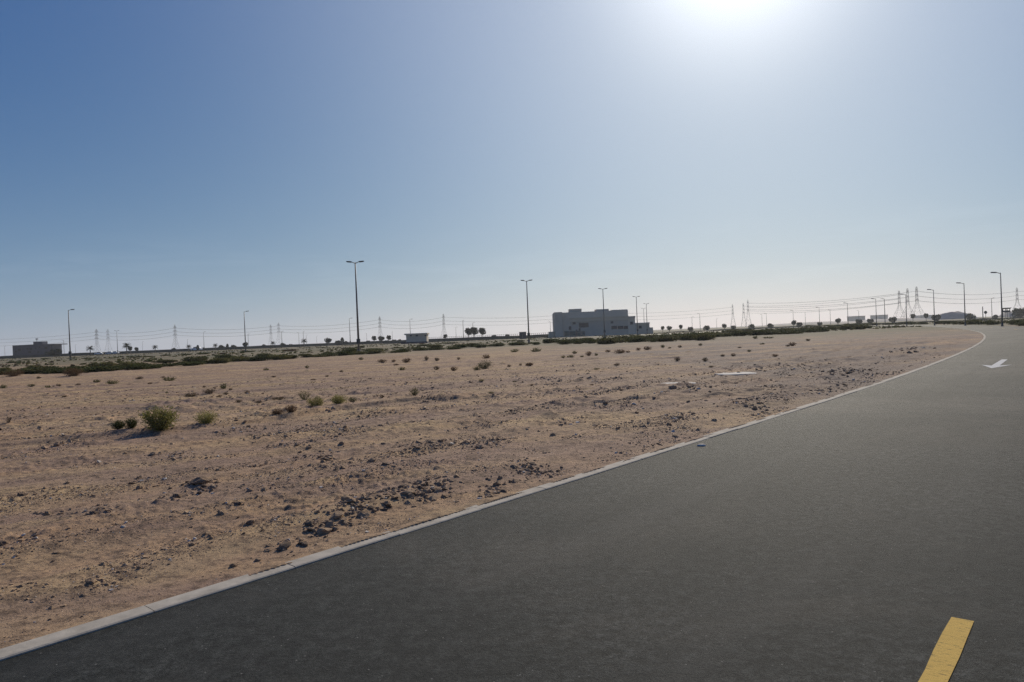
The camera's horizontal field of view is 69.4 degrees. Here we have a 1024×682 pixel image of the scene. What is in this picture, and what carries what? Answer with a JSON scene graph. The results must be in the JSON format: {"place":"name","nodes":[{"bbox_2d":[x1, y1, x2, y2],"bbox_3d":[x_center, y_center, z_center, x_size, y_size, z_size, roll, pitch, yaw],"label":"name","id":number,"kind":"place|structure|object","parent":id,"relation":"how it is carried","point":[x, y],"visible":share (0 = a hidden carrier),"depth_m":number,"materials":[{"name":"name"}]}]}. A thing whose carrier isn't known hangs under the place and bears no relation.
{"place":"outdoors","nodes":[
{"label":"outdoors","id":0,"kind":"place"},
{"bbox_2d":[4,332,699,360],"bbox_3d":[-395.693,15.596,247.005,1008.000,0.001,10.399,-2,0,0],"label":"cross road","id":1,"kind":"structure","parent":0,"point":[328,347],"depth_m":246.77,"materials":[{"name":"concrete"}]},
{"bbox_2d":[0,325,1023,681],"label":"road","id":2,"kind":"structure","parent":0,"point":[872,533],"depth_m":4.76,"materials":[{"name":"asphalt"}]},
{"bbox_2d":[0,326,985,660],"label":"kerb","id":3,"kind":"structure","parent":2,"relation":"on","point":[8,652],"depth_m":5.36,"materials":[{"name":"concrete"}]},
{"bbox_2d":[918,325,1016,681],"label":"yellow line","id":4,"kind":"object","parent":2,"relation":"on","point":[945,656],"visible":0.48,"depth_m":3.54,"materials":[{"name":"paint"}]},
{"bbox_2d":[984,359,1006,367],"bbox_3d":[16.379,0.749,24.755,0.836,0.001,5.357,-2,1,43],"label":"arrow marking","id":5,"kind":"object","parent":2,"relation":"on","point":[998,363],"visible":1,"depth_m":24.03,"materials":[{"name":"white paint"}]},
{"bbox_2d":[0,316,1023,648],"bbox_3d":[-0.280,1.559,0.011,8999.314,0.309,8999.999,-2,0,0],"label":"ground","id":6,"kind":"structure","parent":0,"point":[868,348],"depth_m":12.37,"materials":[{"name":"sand"}]},
{"bbox_2d":[1,369,24,376],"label":"desert shrub","id":7,"kind":"object","parent":6,"relation":"on","point":[11,374],"visible":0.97,"depth_m":56.38,"materials":[{"name":"brown plant"}]},
{"bbox_2d":[14,368,40,373],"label":"bush","id":8,"kind":"object","parent":6,"relation":"on","point":[27,371],"visible":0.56,"depth_m":61.69,"materials":[{"name":"green plant"}]},
{"bbox_2d":[12,338,66,354],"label":"dark building","id":9,"kind":"structure","parent":6,"relation":"on","point":[39,348],"depth_m":519.96,"materials":[{"name":"grey concrete"}]},
{"bbox_2d":[31,366,67,373],"bbox_3d":[-38.777,2.443,62.136,2.859,0.643,3.192,-2,0,28],"label":"bush","id":10,"kind":"object","parent":6,"relation":"on","point":[42,370],"visible":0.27,"depth_m":61.38,"materials":[{"name":"green plant"}]},
{"bbox_2d":[40,369,67,373],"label":"bush","id":11,"kind":"object","parent":6,"relation":"on","point":[55,371],"visible":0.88,"depth_m":59.85,"materials":[{"name":"green plant"}]},
{"bbox_2d":[45,367,62,373],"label":"bush","id":12,"kind":"object","parent":6,"relation":"on","point":[51,368],"visible":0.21,"depth_m":60.65,"materials":[{"name":"green plant"}]},
{"bbox_2d":[49,348,61,356],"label":"tree","id":13,"kind":"object","parent":6,"relation":"on","point":[56,352],"visible":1,"depth_m":378.62,"materials":[{"name":"green plant"}]},
{"bbox_2d":[68,309,74,359],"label":"street lamp","id":14,"kind":"object","parent":6,"relation":"on","point":[70,352],"visible":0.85,"depth_m":161.65,"materials":[{"name":"metal"}]},
{"bbox_2d":[62,367,84,375],"bbox_3d":[-29.512,2.041,49.532,1.377,0.779,1.373,-2,0,0],"label":"desert shrub","id":15,"kind":"object","parent":6,"relation":"on","point":[68,372],"visible":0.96,"depth_m":49.51,"materials":[{"name":"brown plant"}]},
{"bbox_2d":[65,368,89,372],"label":"bush","id":16,"kind":"object","parent":6,"relation":"on","point":[84,370],"visible":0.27,"depth_m":59.36,"materials":[{"name":"green plant"}]},
{"bbox_2d":[93,330,99,350],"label":"pylon","id":17,"kind":"object","parent":6,"relation":"on","point":[96,331],"visible":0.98,"depth_m":1484.80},
{"bbox_2d":[0,307,730,339],"bbox_3d":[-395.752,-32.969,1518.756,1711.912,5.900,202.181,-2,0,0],"label":"power line","id":18,"kind":"object","parent":17,"relation":"hanging from","point":[327,325],"visible":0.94,"depth_m":1473.35,"materials":[{"name":"metal"}]},
{"bbox_2d":[85,365,118,371],"bbox_3d":[-33.482,2.294,60.451,2.697,0.629,3.370,-3,1,-41],"label":"bush","id":19,"kind":"object","parent":6,"relation":"on","point":[99,369],"visible":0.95,"depth_m":60.07,"materials":[{"name":"green plant"}]},
{"bbox_2d":[83,361,120,366],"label":"bush","id":20,"kind":"object","parent":6,"relation":"on","point":[95,364],"visible":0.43,"depth_m":70.11,"materials":[{"name":"green plant"}]},
{"bbox_2d":[87,366,126,370],"bbox_3d":[-33.718,2.331,61.348,3.298,0.514,2.788,-3,1,-41],"label":"bush","id":21,"kind":"object","parent":6,"relation":"on","point":[117,368],"visible":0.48,"depth_m":61.14,"materials":[{"name":"green plant"}]},
{"bbox_2d":[111,417,138,428],"bbox_3d":[-7.224,1.532,13.825,0.534,0.248,0.338,-2,0,0],"label":"desert shrub","id":22,"kind":"object","parent":6,"relation":"on","point":[120,425],"visible":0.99,"depth_m":13.78,"materials":[{"name":"green plant"}]},
{"bbox_2d":[116,360,137,366],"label":"bush","id":23,"kind":"object","parent":6,"relation":"on","point":[125,363],"visible":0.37,"depth_m":72.32,"materials":[{"name":"green plant"}]},
{"bbox_2d":[124,363,152,369],"bbox_3d":[-31.536,2.185,62.441,2.215,0.665,2.620,-2,0,-21],"label":"bush","id":24,"kind":"object","parent":6,"relation":"on","point":[136,366],"visible":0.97,"depth_m":62.04,"materials":[{"name":"green plant"}]},
{"bbox_2d":[144,365,161,368],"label":"bush","id":25,"kind":"object","parent":6,"relation":"on","point":[155,366],"visible":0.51,"depth_m":63.97,"materials":[{"name":"green plant"}]},
{"bbox_2d":[138,405,179,430],"bbox_3d":[-6.543,1.421,13.778,0.771,0.524,0.686,-2,0,0],"label":"desert shrub","id":26,"kind":"object","parent":6,"relation":"on","point":[163,419],"visible":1,"depth_m":13.69,"materials":[{"name":"green plant"}]},
{"bbox_2d":[151,359,178,362],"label":"bush","id":27,"kind":"object","parent":6,"relation":"on","point":[165,361],"visible":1,"depth_m":83.05,"materials":[{"name":"green plant"}]},
{"bbox_2d":[155,363,179,366],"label":"bush","id":28,"kind":"object","parent":6,"relation":"on","point":[170,364],"visible":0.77,"depth_m":68.80,"materials":[{"name":"green plant"}]},
{"bbox_2d":[183,392,197,396],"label":"tuft","id":29,"kind":"object","parent":6,"relation":"on","point":[192,394],"visible":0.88,"depth_m":23.81,"materials":[{"name":"green plant"}]},
{"bbox_2d":[181,356,204,361],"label":"bush","id":30,"kind":"object","parent":6,"relation":"on","point":[193,358],"visible":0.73,"depth_m":83.50,"materials":[{"name":"green plant"}]},
{"bbox_2d":[178,361,208,365],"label":"bush","id":31,"kind":"object","parent":6,"relation":"on","point":[190,363],"visible":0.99,"depth_m":69.09,"materials":[{"name":"green plant"}]},
{"bbox_2d":[190,476,209,484],"bbox_3d":[-3.519,1.576,8.327,0.222,0.096,0.230,-16,7,-16],"label":"rock","id":32,"kind":"object","parent":6,"relation":"on","point":[201,480],"visible":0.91,"depth_m":8.27,"materials":[{"name":"stone"}]},
{"bbox_2d":[193,410,219,423],"bbox_3d":[-6.016,1.488,14.527,0.524,0.319,0.534,-3,1,-42],"label":"desert shrub","id":33,"kind":"object","parent":6,"relation":"on","point":[209,419],"visible":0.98,"depth_m":14.47,"materials":[{"name":"green plant"}]},
{"bbox_2d":[208,357,234,363],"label":"bush","id":34,"kind":"object","parent":6,"relation":"on","point":[214,360],"visible":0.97,"depth_m":73.04,"materials":[{"name":"green plant"}]},
{"bbox_2d":[215,354,232,357],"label":"bush","id":35,"kind":"object","parent":6,"relation":"on","point":[225,355],"visible":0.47,"depth_m":94.27,"materials":[{"name":"green plant"}]},
{"bbox_2d":[0,337,471,358],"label":"boundary wall","id":36,"kind":"structure","parent":6,"relation":"on","point":[204,349],"depth_m":394.64,"materials":[{"name":"concrete"}]},
{"bbox_2d":[226,356,250,361],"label":"bush","id":37,"kind":"object","parent":6,"relation":"on","point":[241,358],"visible":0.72,"depth_m":77.55,"materials":[{"name":"green plant"}]},
{"bbox_2d":[245,355,268,360],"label":"bush","id":38,"kind":"object","parent":6,"relation":"on","point":[257,358],"visible":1,"depth_m":77.14,"materials":[{"name":"green plant"}]},
{"bbox_2d":[270,409,284,414],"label":"desert shrub","id":39,"kind":"object","parent":6,"relation":"on","point":[275,412],"visible":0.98,"depth_m":15.66,"materials":[{"name":"brown plant"}]},
{"bbox_2d":[268,354,290,359],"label":"bush","id":40,"kind":"object","parent":6,"relation":"on","point":[277,357],"visible":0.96,"depth_m":77.84,"materials":[{"name":"green plant"}]},
{"bbox_2d":[277,540,290,549],"bbox_3d":[-1.773,1.599,5.765,0.095,0.069,0.140,-2,0,24],"label":"rock","id":41,"kind":"object","parent":6,"relation":"on","point":[286,544],"visible":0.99,"depth_m":5.74,"materials":[{"name":"stone"}]},
{"bbox_2d":[283,405,297,412],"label":"desert shrub","id":42,"kind":"object","parent":6,"relation":"on","point":[290,408],"visible":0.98,"depth_m":15.81,"materials":[{"name":"brown plant"}]},
{"bbox_2d":[298,391,311,399],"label":"desert shrub","id":43,"kind":"object","parent":6,"relation":"on","point":[305,397],"visible":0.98,"depth_m":20.32,"materials":[{"name":"green plant"}]},
{"bbox_2d":[306,395,323,405],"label":"desert shrub","id":44,"kind":"object","parent":6,"relation":"on","point":[315,402],"visible":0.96,"depth_m":17.28,"materials":[{"name":"green plant"}]},
{"bbox_2d":[316,527,331,534],"bbox_3d":[-1.566,1.597,6.175,0.128,0.091,0.124,-2,0,-9],"label":"rock","id":45,"kind":"object","parent":6,"relation":"on","point":[321,530],"visible":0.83,"depth_m":6.12,"materials":[{"name":"stone"}]},
{"bbox_2d":[315,353,337,355],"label":"bush","id":46,"kind":"object","parent":6,"relation":"on","point":[330,354],"visible":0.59,"depth_m":85.08,"materials":[{"name":"green plant"}]},
{"bbox_2d":[325,521,333,527],"bbox_3d":[-1.548,1.569,6.285,0.080,0.072,0.083,-2,0,5],"label":"rock","id":47,"kind":"object","parent":6,"relation":"on","point":[329,523],"visible":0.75,"depth_m":6.27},
{"bbox_2d":[329,511,343,519],"bbox_3d":[-1.556,1.538,6.504,0.122,0.065,0.164,-13,2,43],"label":"rock","id":48,"kind":"object","parent":6,"relation":"on","point":[336,515],"visible":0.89,"depth_m":6.47,"materials":[{"name":"stone"}]},
{"bbox_2d":[331,394,347,403],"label":"desert shrub","id":49,"kind":"object","parent":6,"relation":"on","point":[338,399],"visible":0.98,"depth_m":17.79,"materials":[{"name":"green plant"}]},
{"bbox_2d":[331,351,350,355],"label":"bush","id":50,"kind":"object","parent":6,"relation":"on","point":[341,353],"visible":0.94,"depth_m":87.53,"materials":[{"name":"green plant"}]},
{"bbox_2d":[346,261,363,350],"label":"street lamp","id":51,"kind":"object","parent":6,"relation":"on","point":[358,341],"visible":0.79,"depth_m":97.17,"materials":[{"name":"metal"}]},
{"bbox_2d":[350,351,368,354],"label":"bush","id":52,"kind":"object","parent":6,"relation":"on","point":[360,352],"visible":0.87,"depth_m":90.71,"materials":[{"name":"green plant"}]},
{"bbox_2d":[356,512,369,517],"bbox_3d":[-1.320,1.554,6.568,0.104,0.064,0.101,-2,0,25],"label":"rock","id":53,"kind":"object","parent":6,"relation":"on","point":[364,515],"visible":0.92,"depth_m":6.55,"materials":[{"name":"stone"}]},
{"bbox_2d":[366,348,386,353],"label":"bush","id":54,"kind":"object","parent":6,"relation":"on","point":[377,351],"visible":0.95,"depth_m":93.43,"materials":[{"name":"green plant"}]},
{"bbox_2d":[400,490,415,494],"bbox_3d":[-1.026,1.489,7.247,0.164,0.066,0.116,-2,-17,-11],"label":"rock","id":55,"kind":"object","parent":6,"relation":"on","point":[408,491],"visible":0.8,"depth_m":7.21,"materials":[{"name":"stone"}]},
{"bbox_2d":[408,387,419,395],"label":"desert shrub","id":56,"kind":"object","parent":6,"relation":"on","point":[416,392],"visible":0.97,"depth_m":19.43,"materials":[{"name":"brown plant"}]},
{"bbox_2d":[401,333,428,343],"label":"kiosk","id":57,"kind":"object","parent":6,"relation":"on","point":[412,338],"visible":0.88,"depth_m":274.99,"materials":[{"name":"white concrete"}]},
{"bbox_2d":[412,347,427,350],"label":"bush","id":58,"kind":"object","parent":6,"relation":"on","point":[419,349],"visible":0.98,"depth_m":103.31,"materials":[{"name":"green plant"}]},
{"bbox_2d":[427,344,442,347],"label":"bush","id":59,"kind":"object","parent":6,"relation":"on","point":[436,345],"visible":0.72,"depth_m":117.69,"materials":[{"name":"green plant"}]},
{"bbox_2d":[384,334,547,343],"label":"hedge bank","id":60,"kind":"structure","parent":6,"relation":"on","point":[488,338],"depth_m":336.03,"materials":[{"name":"plant"}]},
{"bbox_2d":[465,327,471,337],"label":"lollipop tree","id":61,"kind":"object","parent":6,"relation":"on","point":[468,332],"visible":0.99,"depth_m":379.31,"materials":[{"name":"green plant"}]},
{"bbox_2d":[0,346,939,641],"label":"rubble","id":62,"kind":"object","parent":6,"relation":"on","point":[362,464],"visible":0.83,"depth_m":10.15,"materials":[{"name":"stone"}]},
{"bbox_2d":[470,327,477,336],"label":"lollipop tree","id":63,"kind":"object","parent":6,"relation":"on","point":[473,330],"visible":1,"depth_m":379.25,"materials":[{"name":"green plant"}]},
{"bbox_2d":[473,344,488,347],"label":"bush","id":64,"kind":"object","parent":6,"relation":"on","point":[481,346],"visible":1,"depth_m":105.58,"materials":[{"name":"green plant"}]},
{"bbox_2d":[478,328,485,336],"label":"lollipop tree","id":65,"kind":"object","parent":6,"relation":"on","point":[482,331],"visible":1,"depth_m":379.47,"materials":[{"name":"green plant"}]},
{"bbox_2d":[477,360,491,368],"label":"desert shrub","id":66,"kind":"object","parent":6,"relation":"on","point":[482,365],"visible":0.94,"depth_m":37.07,"materials":[{"name":"green plant"}]},
{"bbox_2d":[0,318,1023,367],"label":"weeds","id":67,"kind":"object","parent":6,"relation":"on","point":[235,353],"visible":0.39,"depth_m":172.09,"materials":[{"name":"green plant"}]},
{"bbox_2d":[507,342,523,345],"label":"bush","id":68,"kind":"object","parent":6,"relation":"on","point":[513,343],"visible":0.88,"depth_m":110.92,"materials":[{"name":"green plant"}]},
{"bbox_2d":[519,332,525,338],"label":"equipment cabin","id":69,"kind":"object","parent":6,"relation":"on","point":[522,335],"visible":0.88,"depth_m":289.99,"materials":[{"name":"metal"}]},
{"bbox_2d":[521,280,531,342],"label":"street lamp","id":70,"kind":"object","parent":6,"relation":"on","point":[528,334],"visible":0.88,"depth_m":142.74,"materials":[{"name":"metal"}]},
{"bbox_2d":[548,309,652,337],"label":"school building","id":71,"kind":"structure","parent":6,"relation":"on","point":[574,323],"depth_m":299.93,"materials":[{"name":"grey concrete"}]},
{"bbox_2d":[598,288,606,337],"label":"street lamp","id":72,"kind":"object","parent":6,"relation":"on","point":[604,331],"visible":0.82,"depth_m":180.09,"materials":[{"name":"metal"}]},
{"bbox_2d":[596,336,618,343],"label":"bush","id":73,"kind":"object","parent":6,"relation":"on","point":[610,340],"visible":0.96,"depth_m":93.77,"materials":[{"name":"green plant"}]},
{"bbox_2d":[626,336,649,341],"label":"bush","id":74,"kind":"object","parent":6,"relation":"on","point":[637,339],"visible":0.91,"depth_m":98.05,"materials":[{"name":"green plant"}]},
{"bbox_2d":[654,336,678,341],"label":"bush","id":75,"kind":"object","parent":6,"relation":"on","point":[665,339],"visible":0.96,"depth_m":94.71,"materials":[{"name":"green plant"}]},
{"bbox_2d":[677,333,697,339],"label":"bush","id":76,"kind":"object","parent":6,"relation":"on","point":[683,337],"visible":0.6,"depth_m":99.25,"materials":[{"name":"green plant"}]},
{"bbox_2d":[693,333,715,340],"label":"bush","id":77,"kind":"object","parent":6,"relation":"on","point":[700,337],"visible":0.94,"depth_m":94.14,"materials":[{"name":"green plant"}]},
{"bbox_2d":[715,372,755,374],"bbox_3d":[7.520,1.114,24.870,1.334,0.070,1.197,-2,0,0],"label":"concrete slab","id":78,"kind":"object","parent":6,"relation":"on","point":[741,373],"depth_m":24.57,"materials":[{"name":"concrete"}]},
{"bbox_2d":[729,331,750,335],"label":"bush","id":79,"kind":"object","parent":6,"relation":"on","point":[740,333],"visible":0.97,"depth_m":119.65,"materials":[{"name":"green plant"}]},
{"bbox_2d":[749,330,773,334],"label":"bush","id":80,"kind":"object","parent":6,"relation":"on","point":[765,332],"visible":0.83,"depth_m":120.25,"materials":[{"name":"green plant"}]},
{"bbox_2d":[778,331,803,333],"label":"bush","id":81,"kind":"object","parent":6,"relation":"on","point":[791,332],"visible":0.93,"depth_m":118.08,"materials":[{"name":"green plant"}]},
{"bbox_2d":[660,317,1023,332],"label":"roadside hedge","id":82,"kind":"object","parent":6,"relation":"on","point":[843,324],"visible":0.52,"depth_m":357.56,"materials":[{"name":"plant"}]},
{"bbox_2d":[837,325,853,329],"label":"bush","id":83,"kind":"object","parent":6,"relation":"on","point":[844,327],"visible":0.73,"depth_m":157.05,"materials":[{"name":"green plant"}]},
{"bbox_2d":[847,316,864,320],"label":"warehouse","id":84,"kind":"structure","parent":6,"relation":"on","point":[851,318],"depth_m":1301.46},
{"bbox_2d":[851,324,867,329],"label":"bush","id":85,"kind":"object","parent":6,"relation":"on","point":[859,327],"visible":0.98,"depth_m":145.88,"materials":[{"name":"green plant"}]},
{"bbox_2d":[870,315,887,318],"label":"warehouse","id":86,"kind":"structure","parent":6,"relation":"on","point":[879,316],"depth_m":1359.93,"materials":[{"name":"metal"}]},
{"bbox_2d":[901,288,910,316],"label":"pylon","id":87,"kind":"object","parent":6,"relation":"on","point":[906,301],"visible":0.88,"depth_m":1104.04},
{"bbox_2d":[911,288,923,317],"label":"pylon","id":88,"kind":"object","parent":6,"relation":"on","point":[917,300],"visible":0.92,"depth_m":1057.09,"materials":[{"name":"metal"}]},
{"bbox_2d":[931,314,940,320],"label":"tree","id":89,"kind":"object","parent":6,"relation":"on","point":[937,317],"visible":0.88,"depth_m":478.48,"materials":[{"name":"green plant"}]},
{"bbox_2d":[957,282,966,325],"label":"street lamp","id":90,"kind":"object","parent":6,"relation":"on","point":[964,307],"visible":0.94,"depth_m":139.32,"materials":[{"name":"metal"}]},
{"bbox_2d":[966,313,975,318],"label":"tree","id":91,"kind":"object","parent":6,"relation":"on","point":[970,316],"visible":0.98,"depth_m":478.85,"materials":[{"name":"green plant"}]},
{"bbox_2d":[966,319,981,324],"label":"bush","id":92,"kind":"object","parent":6,"relation":"on","point":[972,321],"visible":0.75,"depth_m":151.59,"materials":[{"name":"green plant"}]},
{"bbox_2d":[985,321,1000,324],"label":"bush","id":93,"kind":"object","parent":6,"relation":"on","point":[993,322],"visible":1,"depth_m":133.07,"materials":[{"name":"green plant"}]},
{"bbox_2d":[990,272,1003,325],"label":"street lamp","id":94,"kind":"object","parent":6,"relation":"on","point":[1001,300],"visible":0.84,"depth_m":110.29,"materials":[{"name":"metal"}]},
{"bbox_2d":[1006,320,1022,324],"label":"bush","id":95,"kind":"object","parent":6,"relation":"on","point":[1010,322],"visible":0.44,"depth_m":122.02,"materials":[{"name":"green plant"}]},
{"bbox_2d":[1012,307,1023,316],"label":"tree","id":96,"kind":"object","parent":6,"relation":"on","point":[1017,312],"visible":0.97,"depth_m":479.41,"materials":[{"name":"green plant"}]},
{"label":"pylon","id":97,"kind":"object","parent":6,"relation":"on","visible":0},
{"bbox_2d":[796,291,1015,302],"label":"power line","id":98,"kind":"object","parent":97,"relation":"hanging from","point":[900,293],"visible":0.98,"depth_m":1128.77,"materials":[{"name":"metal"}]},
{"bbox_2d":[802,295,1023,306],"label":"power line","id":99,"kind":"object","parent":97,"relation":"hanging from","point":[904,297],"visible":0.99,"depth_m":1140.14,"materials":[{"name":"metal"}]},
{"bbox_2d":[805,299,1023,310],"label":"power line","id":100,"kind":"object","parent":97,"relation":"hanging from","point":[923,301],"visible":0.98,"depth_m":1144.09,"materials":[{"name":"metal"}]},
{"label":"pylon","id":101,"kind":"object","parent":6,"relation":"on","visible":0},
{"bbox_2d":[6,311,724,342],"bbox_3d":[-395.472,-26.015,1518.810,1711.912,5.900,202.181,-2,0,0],"label":"power line","id":102,"kind":"object","parent":101,"relation":"hanging from","point":[347,327],"visible":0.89,"depth_m":1491.97,"materials":[{"name":"metal"}]},
{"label":"pylon","id":103,"kind":"object","parent":6,"relation":"on","visible":0},
{"bbox_2d":[10,314,727,345],"bbox_3d":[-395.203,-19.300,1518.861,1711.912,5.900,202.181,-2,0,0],"label":"power line","id":104,"kind":"object","parent":103,"relation":"hanging from","point":[340,331],"visible":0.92,"depth_m":1471.53,"materials":[{"name":"metal"}]},
{"bbox_2d":[0,0,1023,355],"label":"sky","id":105,"kind":"structure","parent":0,"point":[192,166],"materials":[{"name":"blue"}]},
{"bbox_2d":[755,321,849,326],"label":"hills","id":106,"kind":"structure","parent":0,"point":[824,322],"depth_m":1170.79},
{"bbox_2d":[835,318,928,323],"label":"hills","id":107,"kind":"structure","parent":0,"point":[898,319],"depth_m":977.92,"materials":[{"name":"grey"}]},
{"bbox_2d":[929,311,977,319],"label":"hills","id":108,"kind":"structure","parent":0,"point":[954,315],"depth_m":792.11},
{"bbox_2d":[998,311,1014,316],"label":"building","id":109,"kind":"structure","parent":0,"point":[1008,314],"depth_m":795.14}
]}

